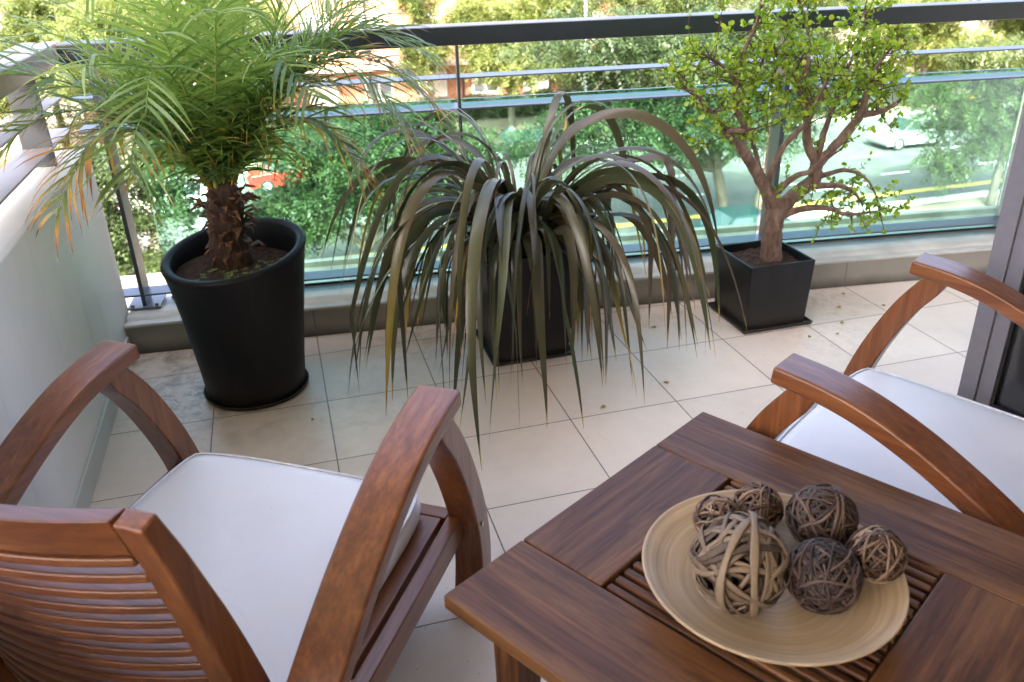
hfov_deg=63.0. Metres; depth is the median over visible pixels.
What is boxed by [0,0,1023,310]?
balcony railing
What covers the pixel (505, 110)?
shrub
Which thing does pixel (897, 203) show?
kerb
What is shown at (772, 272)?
potted jade tree
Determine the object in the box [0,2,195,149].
house
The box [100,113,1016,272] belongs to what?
road
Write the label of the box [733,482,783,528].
woven ball
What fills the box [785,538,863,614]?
woven ball
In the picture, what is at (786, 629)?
bowl
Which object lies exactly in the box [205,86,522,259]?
street tree
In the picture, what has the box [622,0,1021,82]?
pale house
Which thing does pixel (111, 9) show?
street tree
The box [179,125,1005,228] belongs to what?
lane markings
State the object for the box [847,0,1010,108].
street tree
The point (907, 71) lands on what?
shrub
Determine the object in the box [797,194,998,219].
pavement
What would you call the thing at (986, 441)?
seat cushion
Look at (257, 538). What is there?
seat cushion
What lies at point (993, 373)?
sliding door
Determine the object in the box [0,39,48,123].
street tree
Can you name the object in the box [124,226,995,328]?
kerb sill
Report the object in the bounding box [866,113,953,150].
car
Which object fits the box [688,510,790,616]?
woven ball
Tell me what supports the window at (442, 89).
in the brick house at (448, 90)
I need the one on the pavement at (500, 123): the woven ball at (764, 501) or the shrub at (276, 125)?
the shrub at (276, 125)
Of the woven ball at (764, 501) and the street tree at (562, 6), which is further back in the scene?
the street tree at (562, 6)
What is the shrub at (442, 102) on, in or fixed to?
on the pavement at (500, 123)
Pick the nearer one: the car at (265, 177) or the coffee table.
the coffee table
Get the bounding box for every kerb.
[104,103,1008,186]
[125,251,990,353]
[667,189,999,229]
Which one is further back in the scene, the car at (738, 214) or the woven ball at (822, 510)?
the car at (738, 214)
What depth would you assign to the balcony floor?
2.51 m
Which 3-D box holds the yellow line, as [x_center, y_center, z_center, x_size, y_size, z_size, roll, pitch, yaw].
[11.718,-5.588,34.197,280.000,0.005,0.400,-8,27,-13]
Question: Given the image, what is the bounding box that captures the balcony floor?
[90,280,978,681]
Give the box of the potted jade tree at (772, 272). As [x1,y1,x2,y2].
[646,0,928,333]
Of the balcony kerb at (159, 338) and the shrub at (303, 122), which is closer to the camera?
the balcony kerb at (159, 338)
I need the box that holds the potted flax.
[321,91,747,469]
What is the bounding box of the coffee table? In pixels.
[444,412,1023,681]
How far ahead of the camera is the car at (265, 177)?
37.58 m
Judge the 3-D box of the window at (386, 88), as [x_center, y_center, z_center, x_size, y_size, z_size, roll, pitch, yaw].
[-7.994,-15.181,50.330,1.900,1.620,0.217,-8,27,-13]
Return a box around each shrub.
[19,100,153,155]
[266,112,289,135]
[277,105,331,132]
[327,98,369,128]
[369,96,406,118]
[417,96,461,120]
[451,90,495,120]
[485,89,542,117]
[524,87,565,116]
[886,43,967,90]
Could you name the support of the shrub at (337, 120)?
on the pavement at (500, 123)
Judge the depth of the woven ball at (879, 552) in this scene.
1.07 m
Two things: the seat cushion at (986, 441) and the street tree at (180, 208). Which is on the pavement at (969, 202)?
the street tree at (180, 208)
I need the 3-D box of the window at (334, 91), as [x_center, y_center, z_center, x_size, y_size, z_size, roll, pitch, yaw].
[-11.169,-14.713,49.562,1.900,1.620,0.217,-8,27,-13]
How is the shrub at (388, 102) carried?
on the pavement at (500, 123)
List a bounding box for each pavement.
[0,71,1021,182]
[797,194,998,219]
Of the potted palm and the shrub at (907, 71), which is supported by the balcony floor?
the potted palm
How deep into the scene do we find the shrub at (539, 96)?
51.84 m
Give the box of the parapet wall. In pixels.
[0,148,129,507]
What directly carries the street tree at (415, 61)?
on the pavement at (500, 123)
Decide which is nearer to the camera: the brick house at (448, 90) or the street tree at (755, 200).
the street tree at (755, 200)
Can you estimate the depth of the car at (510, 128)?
42.17 m
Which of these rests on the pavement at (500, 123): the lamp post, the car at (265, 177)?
the lamp post
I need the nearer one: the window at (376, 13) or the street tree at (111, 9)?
the street tree at (111, 9)
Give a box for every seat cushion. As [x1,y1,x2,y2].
[129,453,420,681]
[777,368,1023,512]
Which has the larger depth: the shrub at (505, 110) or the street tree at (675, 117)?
the shrub at (505, 110)
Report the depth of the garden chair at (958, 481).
1.45 m
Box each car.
[117,177,206,214]
[247,162,325,191]
[281,209,372,227]
[479,124,563,159]
[693,204,796,227]
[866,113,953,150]
[931,95,1011,123]
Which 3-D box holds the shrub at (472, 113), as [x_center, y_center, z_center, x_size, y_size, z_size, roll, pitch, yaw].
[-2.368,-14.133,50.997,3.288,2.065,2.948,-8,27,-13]
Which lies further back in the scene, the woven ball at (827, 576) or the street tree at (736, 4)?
the street tree at (736, 4)
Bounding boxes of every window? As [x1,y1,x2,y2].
[50,100,84,125]
[299,15,328,29]
[309,78,339,105]
[359,12,387,26]
[364,74,393,103]
[419,70,449,98]
[471,72,500,94]
[522,74,548,91]
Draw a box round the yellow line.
[340,179,1002,256]
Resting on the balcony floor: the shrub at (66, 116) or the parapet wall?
the parapet wall
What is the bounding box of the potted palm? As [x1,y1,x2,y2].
[0,0,461,410]
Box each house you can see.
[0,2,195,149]
[226,0,617,125]
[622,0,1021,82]
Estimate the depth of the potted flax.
2.47 m
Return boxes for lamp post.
[582,0,587,130]
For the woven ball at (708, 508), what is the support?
in the bowl
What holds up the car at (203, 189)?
on the road
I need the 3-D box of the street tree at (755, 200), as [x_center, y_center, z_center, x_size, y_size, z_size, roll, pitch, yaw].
[9.491,-7.704,30.034,6.392,7.469,4.420,-8,27,-13]
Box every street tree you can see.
[0,0,96,146]
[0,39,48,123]
[0,132,249,275]
[37,0,195,176]
[183,0,304,155]
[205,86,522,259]
[381,0,461,117]
[431,0,572,125]
[488,0,901,207]
[523,0,605,124]
[577,0,733,110]
[635,0,748,36]
[727,0,878,62]
[728,29,848,208]
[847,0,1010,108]
[897,30,1023,205]
[965,19,1023,52]
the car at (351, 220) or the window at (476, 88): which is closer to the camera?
the car at (351, 220)
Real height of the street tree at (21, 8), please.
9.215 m
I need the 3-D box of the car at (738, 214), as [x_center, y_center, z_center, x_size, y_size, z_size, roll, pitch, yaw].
[8.331,-3.942,29.377,4.393,1.450,1.748,-8,27,-13]
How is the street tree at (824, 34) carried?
on the pavement at (500, 123)
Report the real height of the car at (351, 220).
1.450 m
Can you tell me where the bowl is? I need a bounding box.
[642,489,909,666]
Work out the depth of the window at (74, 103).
47.24 m
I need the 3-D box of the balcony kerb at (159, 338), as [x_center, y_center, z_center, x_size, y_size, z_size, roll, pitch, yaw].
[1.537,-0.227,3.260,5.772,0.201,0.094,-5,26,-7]
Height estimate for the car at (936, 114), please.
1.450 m
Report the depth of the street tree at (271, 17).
40.70 m
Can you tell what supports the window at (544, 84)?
in the brick house at (448, 90)
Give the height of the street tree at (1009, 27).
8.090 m
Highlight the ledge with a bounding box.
[120,205,995,311]
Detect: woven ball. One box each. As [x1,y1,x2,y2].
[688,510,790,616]
[693,494,741,531]
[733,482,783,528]
[785,483,858,544]
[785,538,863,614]
[845,525,907,583]
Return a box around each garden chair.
[0,340,490,681]
[746,253,1023,536]
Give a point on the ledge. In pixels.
(156, 279)
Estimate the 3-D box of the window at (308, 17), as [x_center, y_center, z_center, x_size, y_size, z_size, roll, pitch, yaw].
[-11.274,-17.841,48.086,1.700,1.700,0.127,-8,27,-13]
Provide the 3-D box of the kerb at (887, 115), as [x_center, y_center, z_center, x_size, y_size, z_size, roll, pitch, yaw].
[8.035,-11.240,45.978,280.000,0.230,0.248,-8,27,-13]
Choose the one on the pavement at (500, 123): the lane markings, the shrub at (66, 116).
the shrub at (66, 116)
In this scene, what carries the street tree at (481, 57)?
on the pavement at (500, 123)
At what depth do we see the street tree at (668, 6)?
43.04 m
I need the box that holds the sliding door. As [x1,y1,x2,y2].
[957,114,1023,417]
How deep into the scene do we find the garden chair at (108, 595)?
1.17 m
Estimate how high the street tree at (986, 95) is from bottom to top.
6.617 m
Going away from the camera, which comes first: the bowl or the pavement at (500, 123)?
the bowl

